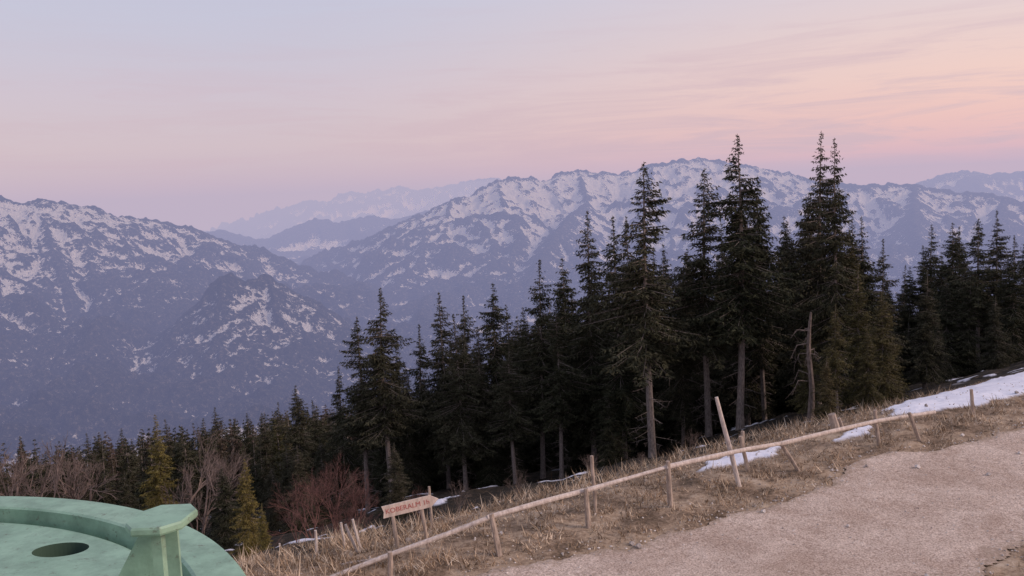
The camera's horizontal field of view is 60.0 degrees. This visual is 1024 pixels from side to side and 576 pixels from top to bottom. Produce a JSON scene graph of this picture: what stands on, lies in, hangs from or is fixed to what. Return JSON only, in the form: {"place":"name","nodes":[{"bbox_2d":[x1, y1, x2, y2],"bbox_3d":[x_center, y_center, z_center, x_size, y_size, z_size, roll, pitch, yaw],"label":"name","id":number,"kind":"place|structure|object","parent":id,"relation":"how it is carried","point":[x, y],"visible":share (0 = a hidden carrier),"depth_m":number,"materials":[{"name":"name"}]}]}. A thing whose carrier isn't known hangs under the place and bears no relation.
{"place":"outdoors","nodes":[
{"label":"outdoors","id":0,"kind":"place"},
{"bbox_2d":[0,157,1023,476],"bbox_3d":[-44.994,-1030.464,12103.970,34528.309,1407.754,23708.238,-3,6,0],"label":"mountain range","id":1,"kind":"structure","parent":0,"point":[112,325],"depth_m":4766.85,"materials":[{"name":"grey stone"}]},
{"bbox_2d":[0,0,1023,230],"label":"sky","id":2,"kind":"structure","parent":0,"point":[201,114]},
{"bbox_2d":[200,361,1023,575],"bbox_3d":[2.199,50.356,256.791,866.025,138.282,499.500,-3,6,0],"label":"ground","id":3,"kind":"structure","parent":0,"point":[1013,373],"depth_m":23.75,"materials":[{"name":"brown plant"}]},
{"bbox_2d":[0,443,51,495],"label":"bare tree","id":4,"kind":"object","parent":3,"relation":"on","point":[16,467],"visible":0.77,"depth_m":58.73,"materials":[{"name":"brown plant"}]},
{"bbox_2d":[0,450,67,498],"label":"bare tree","id":5,"kind":"object","parent":3,"relation":"on","point":[26,484],"visible":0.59,"depth_m":55.81,"materials":[{"name":"brown plant"}]},
{"bbox_2d":[38,430,118,502],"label":"bare tree","id":6,"kind":"object","parent":3,"relation":"on","point":[82,490],"visible":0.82,"depth_m":60.16,"materials":[{"name":"brown plant"}]},
{"bbox_2d":[44,451,120,500],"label":"bare tree","id":7,"kind":"object","parent":3,"relation":"on","point":[76,472],"visible":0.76,"depth_m":62.29,"materials":[{"name":"brown plant"}]},
{"bbox_2d":[78,433,111,501],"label":"spruce tree","id":8,"kind":"object","parent":3,"relation":"on","point":[88,449],"visible":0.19,"depth_m":120.44,"materials":[{"name":"green plant"}]},
{"bbox_2d":[0,496,245,575],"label":"ski lift wheel housing","id":9,"kind":"object","parent":3,"relation":"on","point":[43,536],"visible":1,"depth_m":6.43,"materials":[{"name":"green paint"}]},
{"bbox_2d":[116,470,139,508],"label":"spruce tree","id":10,"kind":"object","parent":3,"relation":"on","point":[125,499],"visible":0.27,"depth_m":71.89,"materials":[{"name":"green plant"}]},
{"bbox_2d":[138,415,179,510],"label":"larch tree","id":11,"kind":"object","parent":3,"relation":"on","point":[159,456],"visible":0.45,"depth_m":45.09,"materials":[{"name":"green plant"}]},
{"bbox_2d":[158,447,233,504],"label":"bare tree","id":12,"kind":"object","parent":3,"relation":"on","point":[185,480],"visible":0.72,"depth_m":45.10,"materials":[{"name":"brown plant"}]},
{"bbox_2d":[0,401,408,519],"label":"distant forest","id":13,"kind":"object","parent":3,"relation":"on","point":[185,453],"visible":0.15,"depth_m":92.01,"materials":[{"name":"green plant"}]},
{"bbox_2d":[191,424,247,532],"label":"bare tree","id":14,"kind":"object","parent":3,"relation":"on","point":[207,494],"visible":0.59,"depth_m":43.75,"materials":[{"name":"brown plant"}]},
{"bbox_2d":[203,466,242,549],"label":"young spruce tree","id":15,"kind":"object","parent":3,"relation":"on","point":[223,518],"visible":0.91,"depth_m":38.16,"materials":[{"name":"green plant"}]},
{"bbox_2d":[193,443,252,534],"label":"bare tree","id":16,"kind":"object","parent":3,"relation":"on","point":[224,473],"visible":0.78,"depth_m":41.21,"materials":[{"name":"brown plant"}]},
{"bbox_2d":[228,459,272,560],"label":"larch tree","id":17,"kind":"object","parent":3,"relation":"on","point":[248,523],"visible":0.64,"depth_m":31.84,"materials":[{"name":"green plant"}]},
{"bbox_2d":[241,413,261,469],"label":"spruce tree","id":18,"kind":"object","parent":3,"relation":"on","point":[248,441],"visible":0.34,"depth_m":110.15,"materials":[{"name":"green plant"}]},
{"bbox_2d":[252,451,270,514],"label":"spruce tree","id":19,"kind":"object","parent":3,"relation":"on","point":[261,477],"visible":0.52,"depth_m":61.43,"materials":[{"name":"green plant"}]},
{"bbox_2d":[255,503,272,552],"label":"larch tree","id":20,"kind":"object","parent":3,"relation":"on","point":[263,538],"visible":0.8,"depth_m":29.93,"materials":[{"name":"green plant"}]},
{"bbox_2d":[246,413,283,496],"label":"spruce tree","id":21,"kind":"object","parent":3,"relation":"on","point":[266,447],"visible":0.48,"depth_m":81.66,"materials":[{"name":"green plant"}]},
{"bbox_2d":[257,464,289,531],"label":"young spruce tree","id":22,"kind":"object","parent":3,"relation":"on","point":[268,479],"visible":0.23,"depth_m":54.01,"materials":[{"name":"green plant"}]},
{"bbox_2d":[261,470,289,534],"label":"spruce tree","id":23,"kind":"object","parent":3,"relation":"on","point":[275,515],"visible":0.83,"depth_m":49.30,"materials":[{"name":"green plant"}]},
{"bbox_2d":[260,402,292,485],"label":"spruce tree","id":24,"kind":"object","parent":3,"relation":"on","point":[282,427],"visible":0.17,"depth_m":85.52,"materials":[{"name":"green plant"}]},
{"bbox_2d":[280,446,297,513],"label":"spruce tree","id":25,"kind":"object","parent":3,"relation":"on","point":[286,465],"visible":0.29,"depth_m":59.31,"materials":[{"name":"green plant"}]},
{"bbox_2d":[274,385,324,505],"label":"spruce tree","id":26,"kind":"object","parent":3,"relation":"on","point":[301,442],"visible":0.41,"depth_m":75.40,"materials":[{"name":"green plant"}]},
{"bbox_2d":[274,448,328,535],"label":"young spruce tree","id":27,"kind":"object","parent":3,"relation":"on","point":[297,469],"visible":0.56,"depth_m":45.32,"materials":[{"name":"green plant"}]},
{"bbox_2d":[263,472,343,544],"bbox_3d":[-8.047,8.561,33.648,3.042,3.371,4.267,0,6,24],"label":"bare shrub","id":28,"kind":"object","parent":3,"relation":"on","point":[306,505],"visible":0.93,"depth_m":33.98,"materials":[{"name":"brown plant"}]},
{"bbox_2d":[305,400,330,495],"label":"spruce tree","id":29,"kind":"object","parent":3,"relation":"on","point":[314,425],"visible":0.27,"depth_m":81.42,"materials":[{"name":"green plant"}]},
{"bbox_2d":[309,409,343,492],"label":"spruce tree","id":30,"kind":"object","parent":3,"relation":"on","point":[326,446],"visible":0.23,"depth_m":71.21,"materials":[{"name":"green plant"}]},
{"bbox_2d":[299,449,366,533],"bbox_3d":[-7.268,8.567,36.622,2.776,3.852,2.908,-3,6,0],"label":"bare shrub","id":31,"kind":"object","parent":3,"relation":"on","point":[329,490],"visible":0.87,"depth_m":36.83,"materials":[{"name":"brown plant"}]},
{"bbox_2d":[326,366,364,494],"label":"spruce tree","id":32,"kind":"object","parent":3,"relation":"on","point":[349,458],"visible":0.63,"depth_m":57.04,"materials":[{"name":"green plant"}]},
{"bbox_2d":[337,469,366,518],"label":"young spruce tree","id":33,"kind":"object","parent":3,"relation":"on","point":[344,496],"visible":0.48,"depth_m":40.76,"materials":[{"name":"green plant"}]},
{"bbox_2d":[341,472,381,532],"bbox_3d":[-5.960,8.541,35.185,1.675,2.709,2.579,-3,6,0],"label":"bare shrub","id":34,"kind":"object","parent":3,"relation":"on","point":[354,499],"visible":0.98,"depth_m":34.94,"materials":[{"name":"brown plant"}]},
{"bbox_2d":[324,316,408,513],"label":"spruce tree","id":35,"kind":"object","parent":3,"relation":"on","point":[353,433],"visible":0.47,"depth_m":48.45,"materials":[{"name":"green plant"}]},
{"bbox_2d":[360,435,403,505],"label":"spruce tree","id":36,"kind":"object","parent":3,"relation":"on","point":[378,473],"visible":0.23,"depth_m":54.18,"materials":[{"name":"green plant"}]},
{"bbox_2d":[332,288,432,500],"bbox_3d":[-6.910,5.947,47.145,5.463,12.075,4.156,-3,6,0],"label":"spruce tree","id":37,"kind":"object","parent":3,"relation":"on","point":[382,394],"visible":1,"depth_m":46.47,"materials":[{"name":"green plant"}]},
{"bbox_2d":[375,443,419,520],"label":"young spruce tree","id":38,"kind":"object","parent":3,"relation":"on","point":[397,491],"visible":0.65,"depth_m":39.88,"materials":[{"name":"green plant"}]},
{"bbox_2d":[381,486,437,549],"bbox_3d":[-2.069,5.151,19.515,1.168,2.007,2.767,-3,6,0],"label":"trail sign","id":39,"kind":"object","parent":3,"relation":"on","point":[421,504],"visible":0.98,"depth_m":18.23,"materials":[{"name":"brown wood"}]},
{"bbox_2d":[401,438,427,496],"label":"young spruce tree","id":40,"kind":"object","parent":3,"relation":"on","point":[414,476],"visible":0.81,"depth_m":49.59,"materials":[{"name":"green plant"}]},
{"bbox_2d":[393,367,438,483],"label":"spruce tree","id":41,"kind":"object","parent":3,"relation":"on","point":[416,438],"visible":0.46,"depth_m":50.91,"materials":[{"name":"green plant"}]},
{"bbox_2d":[394,324,444,473],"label":"spruce tree","id":42,"kind":"object","parent":3,"relation":"on","point":[426,433],"visible":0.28,"depth_m":54.53,"materials":[{"name":"green plant"}]},
{"bbox_2d":[407,293,478,488],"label":"spruce tree","id":43,"kind":"object","parent":3,"relation":"on","point":[442,373],"visible":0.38,"depth_m":50.59,"materials":[{"name":"green plant"}]},
{"bbox_2d":[431,366,480,489],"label":"spruce tree","id":44,"kind":"object","parent":3,"relation":"on","point":[456,484],"visible":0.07,"depth_m":54.28,"materials":[{"name":"green plant"}]},
{"bbox_2d":[426,314,498,489],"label":"spruce tree","id":45,"kind":"object","parent":3,"relation":"on","point":[462,435],"visible":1,"depth_m":47.58,"materials":[{"name":"green plant"}]},
{"bbox_2d":[433,296,494,408],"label":"spruce tree","id":46,"kind":"object","parent":3,"relation":"on","point":[463,325],"visible":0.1,"depth_m":56.68,"materials":[{"name":"green plant"}]},
{"bbox_2d":[435,338,510,486],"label":"spruce tree","id":47,"kind":"object","parent":3,"relation":"on","point":[466,365],"visible":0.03,"depth_m":54.01,"materials":[{"name":"green plant"}]},
{"bbox_2d":[465,326,511,470],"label":"spruce tree","id":48,"kind":"object","parent":3,"relation":"on","point":[485,401],"visible":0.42,"depth_m":49.73,"materials":[{"name":"green plant"}]},
{"bbox_2d":[465,284,533,459],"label":"spruce tree","id":49,"kind":"object","parent":3,"relation":"on","point":[498,351],"visible":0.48,"depth_m":52.08,"materials":[{"name":"green plant"}]},
{"bbox_2d":[489,305,528,465],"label":"spruce tree","id":50,"kind":"object","parent":3,"relation":"on","point":[509,332],"visible":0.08,"depth_m":63.60,"materials":[{"name":"green plant"}]},
{"bbox_2d":[494,419,526,485],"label":"young spruce tree","id":51,"kind":"object","parent":3,"relation":"on","point":[506,447],"visible":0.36,"depth_m":49.92,"materials":[{"name":"green plant"}]},
{"bbox_2d":[479,341,546,483],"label":"spruce tree","id":52,"kind":"object","parent":3,"relation":"on","point":[511,417],"visible":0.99,"depth_m":46.75,"materials":[{"name":"green plant"}]},
{"bbox_2d":[515,316,557,472],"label":"spruce tree","id":53,"kind":"object","parent":3,"relation":"on","point":[525,444],"visible":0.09,"depth_m":60.94,"materials":[{"name":"green plant"}]},
{"bbox_2d":[491,260,584,478],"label":"spruce tree","id":54,"kind":"object","parent":3,"relation":"on","point":[539,345],"visible":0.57,"depth_m":48.41,"materials":[{"name":"green plant"}]},
{"bbox_2d":[528,326,588,469],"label":"spruce tree","id":55,"kind":"object","parent":3,"relation":"on","point":[550,450],"visible":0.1,"depth_m":58.08,"materials":[{"name":"green plant"}]},
{"bbox_2d":[534,259,586,467],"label":"spruce tree","id":56,"kind":"object","parent":3,"relation":"on","point":[562,294],"visible":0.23,"depth_m":56.37,"materials":[{"name":"green plant"}]},
{"bbox_2d":[524,307,601,479],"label":"spruce tree","id":57,"kind":"object","parent":3,"relation":"on","point":[558,403],"visible":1,"depth_m":46.54,"materials":[{"name":"green plant"}]},
{"bbox_2d":[553,413,590,474],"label":"young spruce tree","id":58,"kind":"object","parent":3,"relation":"on","point":[574,464],"visible":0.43,"depth_m":50.97,"materials":[{"name":"green plant"}]},
{"bbox_2d":[557,210,633,468],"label":"spruce tree","id":59,"kind":"object","parent":3,"relation":"on","point":[584,415],"visible":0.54,"depth_m":48.16,"materials":[{"name":"green plant"}]},
{"bbox_2d":[553,293,647,463],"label":"spruce tree","id":60,"kind":"object","parent":3,"relation":"on","point":[583,450],"visible":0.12,"depth_m":50.44,"materials":[{"name":"green plant"}]},
{"bbox_2d":[590,389,635,470],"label":"young spruce tree","id":61,"kind":"object","parent":3,"relation":"on","point":[610,445],"visible":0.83,"depth_m":45.74,"materials":[{"name":"green plant"}]},
{"bbox_2d":[569,215,665,449],"bbox_3d":[6.085,3.686,52.286,6.567,15.870,6.437,-4,6,-17],"label":"spruce tree","id":62,"kind":"object","parent":3,"relation":"on","point":[614,267],"visible":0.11,"depth_m":52.02,"materials":[{"name":"green plant"}]},
{"bbox_2d":[279,389,974,575],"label":"wooden fence","id":63,"kind":"object","parent":3,"relation":"on","point":[594,487],"visible":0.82,"depth_m":20.63,"materials":[{"name":"brown wood"}]},
{"bbox_2d":[581,275,676,460],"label":"spruce tree","id":64,"kind":"object","parent":3,"relation":"on","point":[621,394],"visible":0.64,"depth_m":46.25,"materials":[{"name":"green plant"}]},
{"bbox_2d":[564,162,714,457],"bbox_3d":[6.071,1.639,43.806,6.941,15.579,6.082,-7,7,-35],"label":"spruce tree","id":65,"kind":"object","parent":3,"relation":"on","point":[643,346],"visible":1,"depth_m":43.08,"materials":[{"name":"green plant"}]},
{"bbox_2d":[616,216,663,445],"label":"spruce tree","id":66,"kind":"object","parent":3,"relation":"on","point":[625,244],"visible":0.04,"depth_m":59.97,"materials":[{"name":"green plant"}]},
{"bbox_2d":[258,382,1023,575],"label":"scattered stones","id":67,"kind":"object","parent":3,"relation":"on","point":[637,546],"visible":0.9,"depth_m":20.74,"materials":[{"name":"grey stone"}]},
{"bbox_2d":[636,244,702,449],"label":"spruce tree","id":68,"kind":"object","parent":3,"relation":"on","point":[658,433],"visible":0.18,"depth_m":56.19,"materials":[{"name":"green plant"}]},
{"bbox_2d":[640,279,718,448],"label":"spruce tree","id":69,"kind":"object","parent":3,"relation":"on","point":[678,395],"visible":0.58,"depth_m":48.30,"materials":[{"name":"green plant"}]},
{"bbox_2d":[675,408,698,447],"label":"young spruce tree","id":70,"kind":"object","parent":3,"relation":"on","point":[688,431],"visible":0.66,"depth_m":49.22,"materials":[{"name":"green plant"}]},
{"bbox_2d":[635,169,739,437],"bbox_3d":[9.551,1.227,46.492,5.521,14.873,6.354,3,8,41],"label":"spruce tree","id":71,"kind":"object","parent":3,"relation":"on","point":[702,304],"visible":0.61,"depth_m":45.78,"materials":[{"name":"green plant"}]},
{"bbox_2d":[646,252,734,449],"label":"spruce tree","id":72,"kind":"object","parent":3,"relation":"on","point":[699,379],"visible":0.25,"depth_m":54.62,"materials":[{"name":"green plant"}]},
{"bbox_2d":[700,224,735,433],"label":"spruce tree","id":73,"kind":"object","parent":3,"relation":"on","point":[721,256],"visible":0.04,"depth_m":59.97,"materials":[{"name":"green plant"}]},
{"bbox_2d":[715,397,741,486],"bbox_3d":[5.454,4.005,22.236,0.683,2.580,0.121,0,6,22],"label":"marker pole","id":74,"kind":"object","parent":3,"relation":"on","point":[729,448],"visible":0.75,"depth_m":22.20,"materials":[{"name":"brown wood"}]},
{"bbox_2d":[677,134,815,430],"bbox_3d":[11.600,0.110,44.198,6.085,15.511,6.553,3,7,45],"label":"spruce tree","id":75,"kind":"object","parent":3,"relation":"on","point":[740,327],"visible":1,"depth_m":43.95,"materials":[{"name":"green plant"}]},
{"bbox_2d":[699,199,797,425],"bbox_3d":[13.921,1.846,52.829,6.006,14.600,6.923,-2,6,7],"label":"spruce tree","id":76,"kind":"object","parent":3,"relation":"on","point":[752,397],"visible":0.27,"depth_m":51.99,"materials":[{"name":"green plant"}]},
{"bbox_2d":[712,175,796,420],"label":"spruce tree","id":77,"kind":"object","parent":3,"relation":"on","point":[761,357],"visible":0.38,"depth_m":50.29,"materials":[{"name":"green plant"}]},
{"bbox_2d":[769,216,798,415],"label":"spruce tree","id":78,"kind":"object","parent":3,"relation":"on","point":[785,244],"visible":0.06,"depth_m":57.91,"materials":[{"name":"green plant"}]},
{"bbox_2d":[767,238,805,412],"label":"spruce tree","id":79,"kind":"object","parent":3,"relation":"on","point":[790,267],"visible":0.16,"depth_m":57.01,"materials":[{"name":"green plant"}]},
{"bbox_2d":[774,361,801,414],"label":"young spruce tree","id":80,"kind":"object","parent":3,"relation":"on","point":[786,397],"visible":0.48,"depth_m":54.87,"materials":[{"name":"green plant"}]},
{"bbox_2d":[774,197,815,408],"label":"spruce tree","id":81,"kind":"object","parent":3,"relation":"on","point":[800,263],"visible":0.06,"depth_m":56.78,"materials":[{"name":"green plant"}]},
{"bbox_2d":[785,312,822,420],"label":"dead snag tree","id":82,"kind":"object","parent":3,"relation":"on","point":[811,399],"visible":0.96,"depth_m":38.56,"materials":[{"name":"wood"}]},
{"bbox_2d":[785,336,832,416],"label":"spruce tree","id":83,"kind":"object","parent":3,"relation":"on","point":[802,398],"visible":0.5,"depth_m":39.50,"materials":[{"name":"green plant"}]},
{"bbox_2d":[769,131,869,403],"bbox_3d":[16.172,-0.451,45.971,5.990,15.288,6.904,-4,7,-26],"label":"spruce tree","id":84,"kind":"object","parent":3,"relation":"on","point":[811,226],"visible":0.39,"depth_m":46.22,"materials":[{"name":"green plant"}]},
{"bbox_2d":[811,356,845,419],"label":"spruce tree","id":85,"kind":"object","parent":3,"relation":"on","point":[824,407],"visible":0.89,"depth_m":35.57,"materials":[{"name":"green plant"}]},
{"bbox_2d":[787,138,876,407],"bbox_3d":[15.958,-0.428,43.555,4.548,13.763,4.449,-5,7,-25],"label":"spruce tree","id":86,"kind":"object","parent":3,"relation":"on","point":[835,259],"visible":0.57,"depth_m":43.05,"materials":[{"name":"green plant"}]},
{"bbox_2d":[810,304,859,412],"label":"spruce tree","id":87,"kind":"object","parent":3,"relation":"on","point":[837,363],"visible":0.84,"depth_m":36.39,"materials":[{"name":"green plant"}]},
{"bbox_2d":[833,262,879,403],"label":"spruce tree","id":88,"kind":"object","parent":3,"relation":"on","point":[856,305],"visible":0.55,"depth_m":40.43,"materials":[{"name":"green plant"}]},
{"bbox_2d":[847,327,889,410],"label":"spruce tree","id":89,"kind":"object","parent":3,"relation":"on","point":[868,392],"visible":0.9,"depth_m":36.48,"materials":[{"name":"green plant"}]},
{"bbox_2d":[850,215,899,370],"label":"spruce tree","id":90,"kind":"object","parent":3,"relation":"on","point":[868,280],"visible":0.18,"depth_m":46.97,"materials":[{"name":"green plant"}]},
{"bbox_2d":[853,288,911,405],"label":"spruce tree","id":91,"kind":"object","parent":3,"relation":"on","point":[884,357],"visible":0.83,"depth_m":38.26,"materials":[{"name":"green plant"}]},
{"bbox_2d":[866,239,911,368],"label":"spruce tree","id":92,"kind":"object","parent":3,"relation":"on","point":[885,282],"visible":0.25,"depth_m":50.25,"materials":[{"name":"green plant"}]},
{"bbox_2d":[895,321,918,384],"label":"spruce tree","id":93,"kind":"object","parent":3,"relation":"on","point":[905,356],"visible":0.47,"depth_m":67.67,"materials":[{"name":"green plant"}]},
{"bbox_2d":[895,267,921,384],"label":"spruce tree","id":94,"kind":"object","parent":3,"relation":"on","point":[906,311],"visible":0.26,"depth_m":70.79,"materials":[{"name":"green plant"}]},
{"bbox_2d":[899,271,958,387],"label":"spruce tree","id":95,"kind":"object","parent":3,"relation":"on","point":[926,368],"visible":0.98,"depth_m":54.56,"materials":[{"name":"green plant"}]},
{"bbox_2d":[899,225,959,363],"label":"spruce tree","id":96,"kind":"object","parent":3,"relation":"on","point":[933,261],"visible":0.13,"depth_m":70.13,"materials":[{"name":"green plant"}]},
{"bbox_2d":[911,252,961,369],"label":"spruce tree","id":97,"kind":"object","parent":3,"relation":"on","point":[940,282],"visible":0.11,"depth_m":68.42,"materials":[{"name":"green plant"}]},
{"bbox_2d":[930,328,954,382],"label":"spruce tree","id":98,"kind":"object","parent":3,"relation":"on","point":[944,366],"visible":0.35,"depth_m":57.73,"materials":[{"name":"green plant"}]},
{"bbox_2d":[911,222,985,357],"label":"spruce tree","id":99,"kind":"object","parent":3,"relation":"on","point":[954,246],"visible":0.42,"depth_m":66.06,"materials":[{"name":"green plant"}]},
{"bbox_2d":[932,278,968,378],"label":"spruce tree","id":100,"kind":"object","parent":3,"relation":"on","point":[945,319],"visible":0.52,"depth_m":61.87,"materials":[{"name":"green plant"}]},
{"bbox_2d":[947,277,986,375],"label":"spruce tree","id":101,"kind":"object","parent":3,"relation":"on","point":[968,342],"visible":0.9,"depth_m":61.36,"materials":[{"name":"green plant"}]},
{"bbox_2d":[943,219,1021,370],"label":"spruce tree","id":102,"kind":"object","parent":3,"relation":"on","point":[978,283],"visible":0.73,"depth_m":62.02,"materials":[{"name":"green plant"}]},
{"bbox_2d":[959,210,1023,351],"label":"spruce tree","id":103,"kind":"object","parent":3,"relation":"on","point":[998,255],"visible":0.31,"depth_m":64.33,"materials":[{"name":"green plant"}]},
{"bbox_2d":[975,296,1015,370],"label":"spruce tree","id":104,"kind":"object","parent":3,"relation":"on","point":[995,357],"visible":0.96,"depth_m":53.59,"materials":[{"name":"green plant"}]},
{"bbox_2d":[976,235,1023,364],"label":"spruce tree","id":105,"kind":"object","parent":3,"relation":"on","point":[1012,291],"visible":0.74,"depth_m":60.33,"materials":[{"name":"green plant"}]},
{"bbox_2d":[475,429,1023,575],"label":"gravel path","id":106,"kind":"structure","parent":0,"point":[759,547],"depth_m":19.10,"materials":[{"name":"beige gravel"}]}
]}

